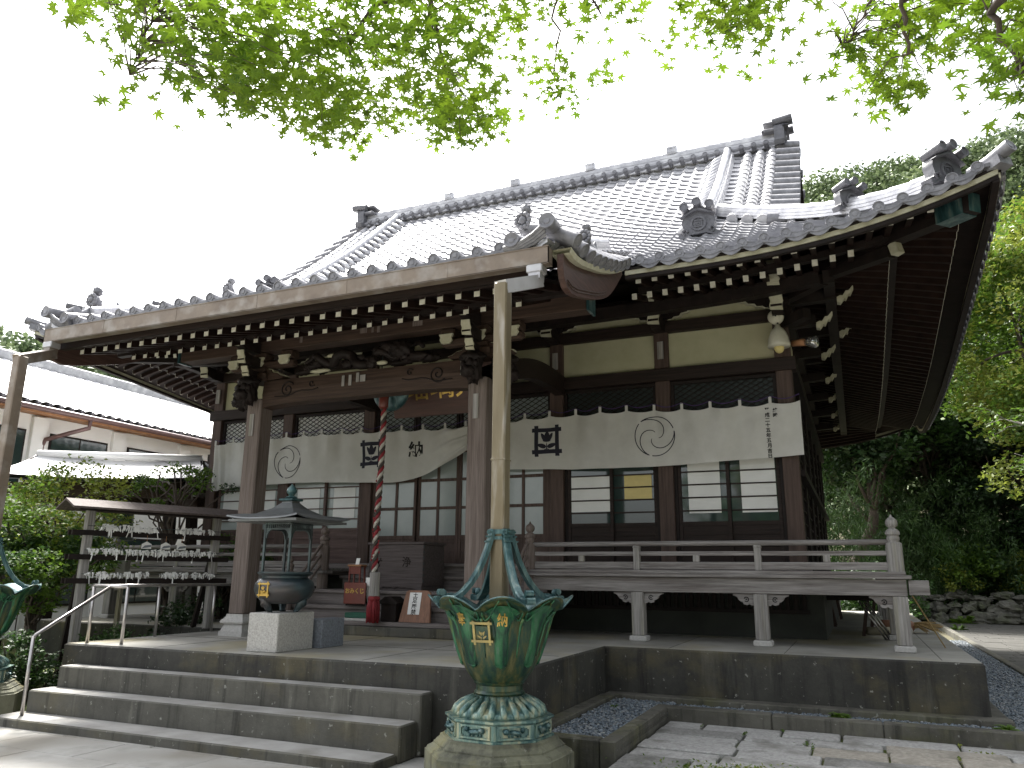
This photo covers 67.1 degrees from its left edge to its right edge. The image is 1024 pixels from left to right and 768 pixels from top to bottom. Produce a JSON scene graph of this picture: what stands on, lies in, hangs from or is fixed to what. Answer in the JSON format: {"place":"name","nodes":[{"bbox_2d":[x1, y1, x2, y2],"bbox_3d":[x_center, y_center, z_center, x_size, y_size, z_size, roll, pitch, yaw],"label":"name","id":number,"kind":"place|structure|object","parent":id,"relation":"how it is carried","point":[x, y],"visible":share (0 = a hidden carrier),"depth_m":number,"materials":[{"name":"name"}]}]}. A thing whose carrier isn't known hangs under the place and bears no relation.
{"place":"outdoors","nodes":[
{"label":"outdoors","id":0,"kind":"place"},
{"bbox_2d":[97,370,128,381],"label":"hill","id":1,"kind":"structure","parent":0,"point":[105,373],"depth_m":67.25,"materials":[{"name":"green plant"}]},
{"bbox_2d":[0,324,124,380],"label":"forest","id":2,"kind":"object","parent":1,"relation":"on","point":[29,344],"visible":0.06,"depth_m":64.47,"materials":[{"name":"green plant"}]},
{"bbox_2d":[0,727,423,767],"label":"stone paving","id":3,"kind":"structure","parent":0,"point":[21,748],"depth_m":7.29,"materials":[{"name":"stone"}]},
{"bbox_2d":[0,537,41,714],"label":"rain basin","id":4,"kind":"object","parent":3,"relation":"on","point":[13,596],"visible":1,"depth_m":9.49,"materials":[{"name":"green metal"}]},
{"bbox_2d":[0,664,432,767],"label":"stone steps","id":5,"kind":"structure","parent":3,"relation":"on","point":[318,724],"depth_m":7.93,"materials":[{"name":"stone"}]},
{"bbox_2d":[424,529,573,767],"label":"rain basin","id":6,"kind":"object","parent":3,"relation":"on","point":[498,717],"visible":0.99,"depth_m":6.44,"materials":[{"name":"green metal"}]},
{"bbox_2d":[0,0,1023,343],"label":"sky","id":7,"kind":"structure","parent":0,"point":[146,211],"materials":[{"name":"white"}]},
{"bbox_2d":[421,500,1007,757],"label":"ground","id":8,"kind":"structure","parent":0,"point":[943,634],"depth_m":32.77,"materials":[{"name":"soil"}]},
{"bbox_2d":[0,638,54,711],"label":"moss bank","id":9,"kind":"structure","parent":8,"relation":"on","point":[5,641],"depth_m":15.60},
{"bbox_2d":[0,628,63,701],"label":"shrub","id":10,"kind":"object","parent":9,"relation":"on","point":[36,671],"visible":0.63,"depth_m":10.23,"materials":[{"name":"green plant"}]},
{"bbox_2d":[0,522,127,670],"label":"garden maple","id":11,"kind":"object","parent":9,"relation":"on","point":[20,566],"visible":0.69,"depth_m":11.94,"materials":[{"name":"green plant"}]},
{"bbox_2d":[0,453,150,663],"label":"garden maple","id":12,"kind":"object","parent":9,"relation":"on","point":[26,515],"visible":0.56,"depth_m":13.12,"materials":[{"name":"green plant"}]},
{"bbox_2d":[74,622,158,641],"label":"shrub","id":13,"kind":"object","parent":9,"relation":"on","point":[111,635],"visible":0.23,"depth_m":11.35,"materials":[{"name":"green plant"}]},
{"bbox_2d":[113,560,130,638],"bbox_3d":[-6.361,3.773,12.428,0.200,1.900,0.120,-5,-15,23],"label":"post","id":14,"kind":"object","parent":9,"relation":"on","point":[124,566],"visible":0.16,"depth_m":12.51,"materials":[{"name":"wood"}]},
{"bbox_2d":[53,497,237,681],"bbox_3d":[-5.684,3.257,12.029,0.824,2.737,2.770,-11,-18,39],"label":"fortune rack","id":15,"kind":"object","parent":9,"relation":"on","point":[79,582],"visible":0.87,"depth_m":11.84,"materials":[{"name":"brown wood"}]},
{"bbox_2d":[141,536,151,548],"bbox_3d":[-5.649,2.447,11.953,0.014,0.200,0.150,-11,-18,39],"label":"votive tablet","id":16,"kind":"object","parent":15,"relation":"hanging from","point":[146,545],"visible":1,"depth_m":11.94,"materials":[{"name":"paper"}]},
{"bbox_2d":[84,524,215,583],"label":"fortune papers","id":17,"kind":"object","parent":15,"relation":"hanging from","point":[115,552],"visible":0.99,"depth_m":11.91,"materials":[{"name":"paper"}]},
{"bbox_2d":[160,536,169,549],"bbox_3d":[-5.454,2.504,12.174,0.014,0.200,0.150,-11,-18,39],"label":"votive tablet","id":18,"kind":"object","parent":15,"relation":"hanging from","point":[165,545],"visible":1,"depth_m":12.16,"materials":[{"name":"paper"}]},
{"bbox_2d":[176,537,185,549],"bbox_3d":[-5.285,2.552,12.366,0.014,0.200,0.150,-11,-18,39],"label":"votive tablet","id":19,"kind":"object","parent":15,"relation":"hanging from","point":[181,546],"visible":1,"depth_m":12.35,"materials":[{"name":"paper"}]},
{"bbox_2d":[120,461,238,614],"bbox_3d":[-6.623,3.479,14.965,2.431,3.884,1.844,-5,-15,23],"label":"tree","id":20,"kind":"object","parent":9,"relation":"on","point":[143,480],"visible":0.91,"depth_m":15.21,"materials":[{"name":"green plant"}]},
{"bbox_2d":[146,593,223,635],"bbox_3d":[-5.519,4.395,13.616,1.569,1.404,1.609,2,-14,-6],"label":"shrub","id":21,"kind":"object","parent":9,"relation":"on","point":[182,614],"visible":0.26,"depth_m":13.35,"materials":[{"name":"green plant"}]},
{"bbox_2d":[186,530,276,618],"bbox_3d":[-5.479,4.177,15.335,1.681,2.734,2.379,12,-18,-39],"label":"tree","id":22,"kind":"object","parent":9,"relation":"on","point":[227,591],"visible":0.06,"depth_m":15.01,"materials":[{"name":"green plant"}]},
{"bbox_2d":[0,450,207,645],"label":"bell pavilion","id":23,"kind":"structure","parent":8,"relation":"on","point":[140,463],"depth_m":17.76,"materials":[{"name":"grey wood"}]},
{"bbox_2d":[97,498,133,540],"bbox_3d":[-9.071,2.999,17.823,0.760,1.194,0.760,-5,-15,23],"label":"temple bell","id":24,"kind":"object","parent":23,"relation":"hanging from","point":[126,538],"visible":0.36,"depth_m":17.59,"materials":[{"name":"plant"}]},
{"bbox_2d":[0,348,212,637],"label":"white house","id":25,"kind":"structure","parent":8,"relation":"on","point":[66,408],"depth_m":22.14,"materials":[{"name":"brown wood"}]},
{"bbox_2d":[0,425,26,481],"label":"window","id":26,"kind":"structure","parent":25,"relation":"in","point":[21,433],"depth_m":19.30,"materials":[{"name":"grey glass"}]},
{"bbox_2d":[38,534,90,606],"bbox_3d":[-11.709,4.832,20.069,0.040,1.800,1.720,-5,-15,23],"label":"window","id":27,"kind":"structure","parent":25,"relation":"in","point":[65,603],"depth_m":20.13,"materials":[{"name":"grey glass"}]},
{"bbox_2d":[48,434,107,459],"bbox_3d":[-11.684,2.162,20.726,0.040,1.400,1.720,-5,-15,23],"label":"window","id":28,"kind":"structure","parent":25,"relation":"in","point":[66,443],"depth_m":20.73,"materials":[{"name":"grey glass"}]},
{"bbox_2d":[120,538,160,603],"bbox_3d":[-10.760,5.362,22.186,0.040,1.800,1.720,-5,-15,23],"label":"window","id":29,"kind":"structure","parent":25,"relation":"in","point":[136,594],"depth_m":22.29,"materials":[{"name":"grey glass"}]},
{"bbox_2d":[125,447,162,460],"bbox_3d":[-10.735,2.692,22.843,0.040,1.400,1.720,-5,-15,23],"label":"window","id":30,"kind":"structure","parent":25,"relation":"in","point":[129,450],"depth_m":22.54,"materials":[{"name":"brown glass"}]},
{"bbox_2d":[196,525,202,610],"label":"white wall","id":31,"kind":"structure","parent":8,"relation":"on","point":[198,550],"depth_m":22.21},
{"bbox_2d":[20,0,655,163],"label":"maple tree","id":32,"kind":"object","parent":8,"relation":"on","point":[240,56],"visible":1,"depth_m":3.30,"materials":[{"name":"green plant"}]},
{"bbox_2d":[32,611,1015,741],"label":"stone terrace","id":33,"kind":"structure","parent":8,"relation":"on","point":[846,667],"depth_m":9.12,"materials":[{"name":"stone"}]},
{"bbox_2d":[20,583,230,715],"bbox_3d":[-4.949,3.555,10.885,0.597,1.431,4.184,-2,-14,11],"label":"handrail","id":34,"kind":"object","parent":33,"relation":"on","point":[107,587],"visible":0.95,"depth_m":9.88,"materials":[{"name":"metal"}]},
{"bbox_2d":[246,610,313,652],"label":"granite block","id":35,"kind":"structure","parent":33,"relation":"on","point":[278,631],"depth_m":8.99,"materials":[{"name":"stone"}]},
{"bbox_2d":[226,484,349,611],"bbox_3d":[-2.749,2.007,9.464,1.056,1.563,1.056,-5,-15,23],"label":"incense burner","id":36,"kind":"object","parent":35,"relation":"on","point":[283,588],"visible":1,"depth_m":9.24,"materials":[{"name":"grey metal"}]},
{"bbox_2d":[312,617,343,647],"bbox_3d":[-2.337,3.118,9.698,0.220,0.340,0.460,-5,-15,23],"label":"dark stone block","id":37,"kind":"object","parent":33,"relation":"on","point":[328,632],"depth_m":9.57,"materials":[{"name":"stone"}]},
{"bbox_2d":[0,113,1016,652],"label":"temple hall","id":38,"kind":"structure","parent":33,"relation":"on","point":[670,277],"depth_m":12.13,"materials":[{"name":"brown wood"}]},
{"bbox_2d":[217,487,239,559],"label":"sliding door","id":39,"kind":"structure","parent":38,"relation":"in","point":[230,501],"depth_m":15.97,"materials":[{"name":"paper"}]},
{"bbox_2d":[261,484,278,557],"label":"sliding door","id":40,"kind":"structure","parent":38,"relation":"in","point":[271,494],"depth_m":15.65,"materials":[{"name":"paper"}]},
{"bbox_2d":[287,482,327,560],"bbox_3d":[-4.008,2.471,15.196,0.840,2.045,0.040,-5,-15,23],"label":"sliding door","id":41,"kind":"structure","parent":38,"relation":"in","point":[313,494],"depth_m":15.13,"materials":[{"name":"white wood"}]},
{"bbox_2d":[211,420,467,491],"bbox_3d":[-3.450,1.398,14.947,6.206,1.157,0.226,-5,-15,23],"label":"curtain","id":42,"kind":"object","parent":38,"relation":"hanging from","point":[343,457],"visible":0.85,"depth_m":14.89,"materials":[{"name":"fabric"}]},
{"bbox_2d":[325,482,359,562],"bbox_3d":[-3.275,2.413,14.932,0.840,2.045,0.040,-5,-15,23],"label":"sliding door","id":43,"kind":"structure","parent":38,"relation":"in","point":[343,498],"depth_m":14.85,"materials":[{"name":"brown wood"}]},
{"bbox_2d":[343,582,366,605],"bbox_3d":[-2.388,3.247,11.940,0.400,0.350,0.173,-5,-15,23],"label":"fortune sign","id":44,"kind":"object","parent":38,"relation":"on","point":[354,593],"visible":0.99,"depth_m":11.87,"materials":[{"name":"red paint"}]},
{"bbox_2d":[348,564,366,582],"bbox_3d":[-2.528,3.146,12.582,0.260,0.400,0.170,-5,-15,23],"label":"red table","id":45,"kind":"object","parent":38,"relation":"on","point":[354,570],"visible":0.68,"depth_m":12.56,"materials":[{"name":"orange wood"}]},
{"bbox_2d":[344,612,379,620],"bbox_3d":[-2.281,3.504,11.645,0.540,0.118,0.220,-5,-15,23],"label":"green box","id":46,"kind":"object","parent":38,"relation":"on","point":[355,616],"visible":0.58,"depth_m":11.58,"materials":[{"name":"plastic"}]},
{"bbox_2d":[366,397,388,622],"bbox_3d":[-2.014,1.803,11.699,0.205,3.484,0.209,-5,-15,23],"label":"bell rope","id":47,"kind":"object","parent":38,"relation":"hanging from","point":[373,610],"visible":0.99,"depth_m":11.56,"materials":[{"name":"fabric"}]},
{"bbox_2d":[379,596,403,621],"bbox_3d":[-1.790,3.361,11.550,0.340,0.357,0.280,-5,-15,23],"label":"bucket","id":48,"kind":"object","parent":38,"relation":"on","point":[391,607],"visible":0.81,"depth_m":11.45,"materials":[{"name":"plastic"}]},
{"bbox_2d":[374,355,408,411],"bbox_3d":[-1.936,-0.092,12.469,0.650,1.095,0.260,-5,-15,23],"label":"gong","id":49,"kind":"object","parent":38,"relation":"hanging from","point":[395,403],"visible":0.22,"depth_m":12.26,"materials":[{"name":"teal metal"}]},
{"bbox_2d":[379,478,417,541],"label":"sliding door","id":50,"kind":"structure","parent":38,"relation":"in","point":[398,510],"depth_m":14.36,"materials":[{"name":"white wood"}]},
{"bbox_2d":[366,542,445,590],"bbox_3d":[-1.746,3.017,12.783,1.060,0.758,0.745,-5,-15,23],"label":"offering box","id":51,"kind":"object","parent":38,"relation":"on","point":[405,566],"visible":0.84,"depth_m":12.46,"materials":[{"name":"brown wood"}]},
{"bbox_2d":[398,590,431,622],"bbox_3d":[-1.404,3.273,11.374,0.520,0.450,0.134,-5,-15,23],"label":"notice board","id":52,"kind":"object","parent":38,"relation":"on","point":[416,607],"visible":1,"depth_m":11.35,"materials":[{"name":"brown wood"}]},
{"bbox_2d":[416,455,459,563],"bbox_3d":[-1.351,2.229,14.116,0.851,2.045,0.040,-5,-15,23],"label":"sliding door","id":53,"kind":"structure","parent":38,"relation":"in","point":[438,489],"depth_m":14.10,"materials":[{"name":"paper"}]},
{"bbox_2d":[394,362,491,418],"bbox_3d":[-1.127,0.097,12.611,1.900,0.780,0.278,-5,-15,23],"label":"name plaque","id":54,"kind":"object","parent":38,"relation":"hanging from","point":[434,404],"visible":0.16,"depth_m":12.65,"materials":[{"name":"brown wood"}]},
{"bbox_2d":[457,450,466,563],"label":"sliding door","id":55,"kind":"structure","parent":38,"relation":"in","point":[463,457],"depth_m":13.90,"materials":[{"name":"red wood"}]},
{"bbox_2d":[509,469,545,563],"bbox_3d":[0.199,2.070,13.410,0.851,2.045,0.040,-5,-15,23],"label":"sliding door","id":56,"kind":"structure","parent":38,"relation":"in","point":[527,486],"depth_m":13.36,"materials":[{"name":"paper"}]},
{"bbox_2d":[568,468,614,561],"bbox_3d":[1.315,1.964,12.936,0.790,2.045,0.040,-5,-15,23],"label":"sliding door","id":57,"kind":"structure","parent":38,"relation":"in","point":[590,491],"depth_m":12.89,"materials":[{"name":"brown wood"}]},
{"bbox_2d":[613,467,658,561],"bbox_3d":[2.003,1.910,12.692,0.790,2.045,0.040,-5,-15,23],"label":"sliding door","id":58,"kind":"structure","parent":38,"relation":"in","point":[634,488],"depth_m":12.64,"materials":[{"name":"brown wood"}]},
{"bbox_2d":[510,393,803,469],"bbox_3d":[1.877,0.845,12.736,5.465,1.073,0.159,-5,-15,23],"label":"curtain","id":59,"kind":"object","parent":38,"relation":"hanging from","point":[626,438],"visible":0.97,"depth_m":12.54,"materials":[{"name":"fabric"}]},
{"bbox_2d":[677,461,734,561],"bbox_3d":[3.039,1.800,12.205,0.810,2.045,0.040,-5,-15,23],"label":"sliding door","id":60,"kind":"structure","parent":38,"relation":"in","point":[704,493],"depth_m":12.16,"materials":[{"name":"paper"}]},
{"bbox_2d":[729,457,785,561],"bbox_3d":[3.745,1.744,11.953,0.810,2.045,0.040,-5,-15,23],"label":"sliding door","id":61,"kind":"structure","parent":38,"relation":"in","point":[755,484],"depth_m":11.91,"materials":[{"name":"paper"}]},
{"bbox_2d":[767,311,783,324],"bbox_3d":[4.141,-1.055,12.125,0.250,0.250,0.135,-5,-15,23],"label":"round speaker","id":62,"kind":"object","parent":38,"relation":"attached to","point":[775,319],"visible":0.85,"depth_m":12.08},
{"bbox_2d":[768,322,790,352],"bbox_3d":[4.126,-0.731,11.966,0.348,0.534,0.348,6,-15,-21],"label":"bell lamp","id":63,"kind":"object","parent":38,"relation":"attached to","point":[778,340],"visible":1,"depth_m":11.85,"materials":[{"name":"glass"}]},
{"bbox_2d":[791,336,818,347],"bbox_3d":[4.405,-0.601,11.877,0.189,0.212,0.618,12,-18,-40],"label":"spot lamp","id":64,"kind":"object","parent":38,"relation":"attached to","point":[813,341],"visible":0.92,"depth_m":11.71,"materials":[{"name":"silver metal"}]},
{"bbox_2d":[836,600,842,618],"bbox_3d":[7.639,4.914,17.153,1.000,0.605,0.600,-5,-15,23],"label":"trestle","id":65,"kind":"object","parent":33,"relation":"on","point":[839,609],"visible":0.17,"depth_m":17.06,"materials":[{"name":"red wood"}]},
{"bbox_2d":[826,595,873,635],"bbox_3d":[5.382,3.774,12.605,1.000,0.605,0.600,-5,-15,23],"label":"trestle","id":66,"kind":"object","parent":33,"relation":"on","point":[857,598],"visible":0.38,"depth_m":12.31,"materials":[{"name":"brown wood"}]},
{"bbox_2d":[831,595,875,626],"bbox_3d":[6.437,4.273,14.593,1.000,0.605,0.600,-5,-15,23],"label":"trestle","id":67,"kind":"object","parent":33,"relation":"on","point":[871,623],"visible":0.19,"depth_m":14.44,"materials":[{"name":"red wood"}]},
{"bbox_2d":[858,601,890,639],"bbox_3d":[5.472,3.553,11.608,0.448,0.566,0.032,-5,-15,23],"label":"folded ladder","id":68,"kind":"object","parent":33,"relation":"on","point":[875,619],"visible":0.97,"depth_m":11.61,"materials":[{"name":"metal"}]},
{"bbox_2d":[866,627,912,634],"bbox_3d":[6.069,3.975,12.444,0.738,0.120,0.120,2,-14,-5],"label":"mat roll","id":69,"kind":"object","parent":33,"relation":"on","point":[872,631],"visible":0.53,"depth_m":12.38,"materials":[{"name":"fabric"}]},
{"bbox_2d":[912,596,945,647],"bbox_3d":[5.454,3.117,10.095,0.797,0.680,0.018,12,-18,-38],"label":"cane","id":70,"kind":"object","parent":33,"relation":"on","point":[928,621],"visible":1,"depth_m":10.08,"materials":[{"name":"wood"}]},
{"bbox_2d":[551,687,1023,748],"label":"gravel","id":71,"kind":"structure","parent":8,"relation":"on","point":[604,720],"depth_m":8.67,"materials":[{"name":"gravel"}]},
{"bbox_2d":[829,712,851,717],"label":"weed","id":72,"kind":"object","parent":71,"relation":"on","point":[840,715],"visible":0.77,"depth_m":8.39,"materials":[{"name":"green plant"}]},
{"bbox_2d":[992,724,1020,730],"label":"weed","id":73,"kind":"object","parent":71,"relation":"on","point":[1007,727],"visible":0.49,"depth_m":7.73,"materials":[{"name":"green plant"}]},
{"bbox_2d":[553,704,1023,767],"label":"stone kerb","id":74,"kind":"structure","parent":8,"relation":"on","point":[590,751],"depth_m":7.89,"materials":[{"name":"stone"}]},
{"bbox_2d":[609,721,1023,767],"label":"rough paving","id":75,"kind":"structure","parent":8,"relation":"on","point":[675,741],"depth_m":7.30,"materials":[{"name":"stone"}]},
{"bbox_2d":[620,724,1000,767],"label":"clover","id":76,"kind":"object","parent":75,"relation":"on","point":[740,765],"visible":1,"depth_m":6.61,"materials":[{"name":"green plant"}]},
{"bbox_2d":[636,0,1023,135],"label":"maple tree","id":77,"kind":"object","parent":8,"relation":"on","point":[1006,37],"visible":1,"depth_m":3.41,"materials":[{"name":"green plant"}]},
{"bbox_2d":[822,458,921,578],"bbox_3d":[12.853,6.007,30.529,5.962,6.565,4.782,-5,-15,23],"label":"bamboo clump","id":78,"kind":"object","parent":8,"relation":"on","point":[837,530],"visible":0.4,"depth_m":29.70,"materials":[{"name":"green plant"}]},
{"bbox_2d":[831,560,921,616],"bbox_3d":[10.602,6.423,23.126,2.865,2.302,3.486,-5,-15,23],"label":"shrub","id":79,"kind":"object","parent":8,"relation":"on","point":[846,605],"visible":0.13,"depth_m":22.48,"materials":[{"name":"green plant"}]},
{"bbox_2d":[827,443,936,513],"bbox_3d":[18.622,3.420,40.987,10.384,16.942,10.402,3,-14,-11],"label":"evergreen tree","id":80,"kind":"object","parent":8,"relation":"on","point":[917,469],"depth_m":39.62,"materials":[{"name":"green plant"}]},
{"bbox_2d":[825,452,968,595],"bbox_3d":[16.257,6.299,32.847,5.938,7.168,4.388,-5,-15,23],"label":"bamboo clump","id":81,"kind":"object","parent":8,"relation":"on","point":[906,558],"visible":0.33,"depth_m":32.59,"materials":[{"name":"green plant"}]},
{"bbox_2d":[821,378,975,561],"bbox_3d":[14.986,3.256,33.110,9.977,13.569,8.403,-5,-15,23],"label":"evergreen tree","id":82,"kind":"object","parent":8,"relation":"on","point":[883,452],"visible":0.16,"depth_m":32.05,"materials":[{"name":"green plant"}]},
{"bbox_2d":[872,570,935,619],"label":"shrub","id":83,"kind":"object","parent":8,"relation":"on","point":[926,607],"visible":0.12,"depth_m":29.09,"materials":[{"name":"green plant"}]},
{"bbox_2d":[823,425,1019,579],"bbox_3d":[18.005,4.545,36.803,10.682,12.919,6.767,-5,-15,23],"label":"broadleaf tree","id":84,"kind":"object","parent":8,"relation":"on","point":[947,466],"visible":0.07,"depth_m":34.93,"materials":[{"name":"green plant"}]},
{"bbox_2d":[880,469,974,603],"bbox_3d":[17.620,6.723,32.613,4.056,6.257,4.221,-5,-15,23],"label":"bamboo clump","id":85,"kind":"object","parent":8,"relation":"on","point":[932,537],"visible":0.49,"depth_m":32.35,"materials":[{"name":"green plant"}]},
{"bbox_2d":[903,533,986,614],"bbox_3d":[17.833,7.798,31.409,3.589,3.848,3.228,0,-14,0],"label":"bamboo clump","id":86,"kind":"object","parent":8,"relation":"on","point":[946,555],"visible":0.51,"depth_m":31.23,"materials":[{"name":"green plant"}]},
{"bbox_2d":[897,334,1006,523],"bbox_3d":[19.190,3.325,35.310,8.557,12.620,8.136,3,-14,-10],"label":"evergreen tree","id":87,"kind":"object","parent":8,"relation":"on","point":[930,457],"depth_m":35.14,"materials":[{"name":"green plant"}]},
{"bbox_2d":[950,624,968,629],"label":"grass tuft","id":88,"kind":"object","parent":8,"relation":"on","point":[961,627],"visible":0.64,"depth_m":25.36,"materials":[{"name":"green plant"}]},
{"bbox_2d":[949,616,977,623],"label":"fern","id":89,"kind":"object","parent":8,"relation":"on","point":[966,620],"visible":0.84,"depth_m":29.02,"materials":[{"name":"green plant"}]},
{"bbox_2d":[908,408,1023,585],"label":"broadleaf tree","id":90,"kind":"object","parent":8,"relation":"on","point":[1015,517],"visible":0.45,"depth_m":32.82,"materials":[{"name":"green plant"}]},
{"bbox_2d":[908,589,1023,624],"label":"rock wall","id":91,"kind":"structure","parent":8,"relation":"on","point":[1008,609],"depth_m":30.08,"materials":[{"name":"stone"}]},
{"bbox_2d":[928,562,985,592],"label":"shrub","id":92,"kind":"object","parent":91,"relation":"on","point":[949,585],"visible":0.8,"depth_m":30.75,"materials":[{"name":"green plant"}]},
{"bbox_2d":[920,539,1006,595],"bbox_3d":[18.582,7.617,31.944,3.040,2.342,3.998,-5,-15,23],"label":"shrub","id":93,"kind":"object","parent":91,"relation":"on","point":[986,566],"visible":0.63,"depth_m":30.88,"materials":[{"name":"green plant"}]},
{"bbox_2d":[1010,572,1023,588],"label":"shrub","id":94,"kind":"object","parent":91,"relation":"on","point":[1016,580],"visible":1,"depth_m":29.29,"materials":[{"name":"green plant"}]},
{"bbox_2d":[919,271,1023,541],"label":"evergreen tree","id":95,"kind":"object","parent":8,"relation":"on","point":[1014,450],"visible":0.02,"depth_m":38.34,"materials":[{"name":"green plant"}]},
{"bbox_2d":[926,498,1019,603],"bbox_3d":[19.198,7.385,32.634,3.681,5.011,4.403,-5,-15,23],"label":"bamboo clump","id":96,"kind":"object","parent":8,"relation":"on","point":[982,535],"visible":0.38,"depth_m":31.55,"materials":[{"name":"green plant"}]},
{"bbox_2d":[928,618,1023,675],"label":"path kerb","id":97,"kind":"structure","parent":8,"relation":"on","point":[953,634],"depth_m":18.30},
{"bbox_2d":[940,186,1023,505],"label":"broadleaf tree","id":98,"kind":"object","parent":8,"relation":"on","point":[1002,390],"visible":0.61,"depth_m":23.09,"materials":[{"name":"green plant"}]},
{"bbox_2d":[949,640,1023,689],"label":"gravel","id":99,"kind":"structure","parent":8,"relation":"on","point":[999,675],"depth_m":13.41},
{"bbox_2d":[964,402,1023,474],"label":"plum tree","id":100,"kind":"object","parent":8,"relation":"on","point":[1004,426],"visible":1,"depth_m":18.91,"materials":[{"name":"green plant"}]},
{"bbox_2d":[967,532,1023,601],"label":"bamboo clump","id":101,"kind":"object","parent":8,"relation":"on","point":[1013,551],"visible":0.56,"depth_m":30.82,"materials":[{"name":"green plant"}]},
{"bbox_2d":[992,276,1023,447],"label":"evergreen tree","id":102,"kind":"object","parent":8,"relation":"on","point":[1010,339],"visible":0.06,"depth_m":38.56,"materials":[{"name":"green plant"}]},
{"bbox_2d":[994,549,1023,593],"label":"shrub","id":103,"kind":"object","parent":8,"relation":"on","point":[1001,589],"visible":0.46,"depth_m":30.89,"materials":[{"name":"green plant"}]},
{"bbox_2d":[877,620,943,633],"bbox_3d":[6.662,4.053,12.930,0.996,0.209,0.476,-5,-15,23],"label":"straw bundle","id":104,"kind":"object","parent":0,"point":[914,625],"visible":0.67,"depth_m":12.86,"materials":[{"name":"brown plant"}]},
{"bbox_2d":[941,623,1023,668],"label":"path","id":105,"kind":"structure","parent":0,"point":[1006,642],"depth_m":22.15,"materials":[{"name":"concrete"}]},
{"bbox_2d":[982,171,1023,287],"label":"hill","id":106,"kind":"structure","parent":0,"point":[1013,174],"depth_m":64.20,"materials":[{"name":"green plant"}]},
{"bbox_2d":[802,119,1023,512],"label":"forest","id":107,"kind":"object","parent":106,"relation":"on","point":[881,176],"visible":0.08,"depth_m":69.03,"materials":[{"name":"green plant"}]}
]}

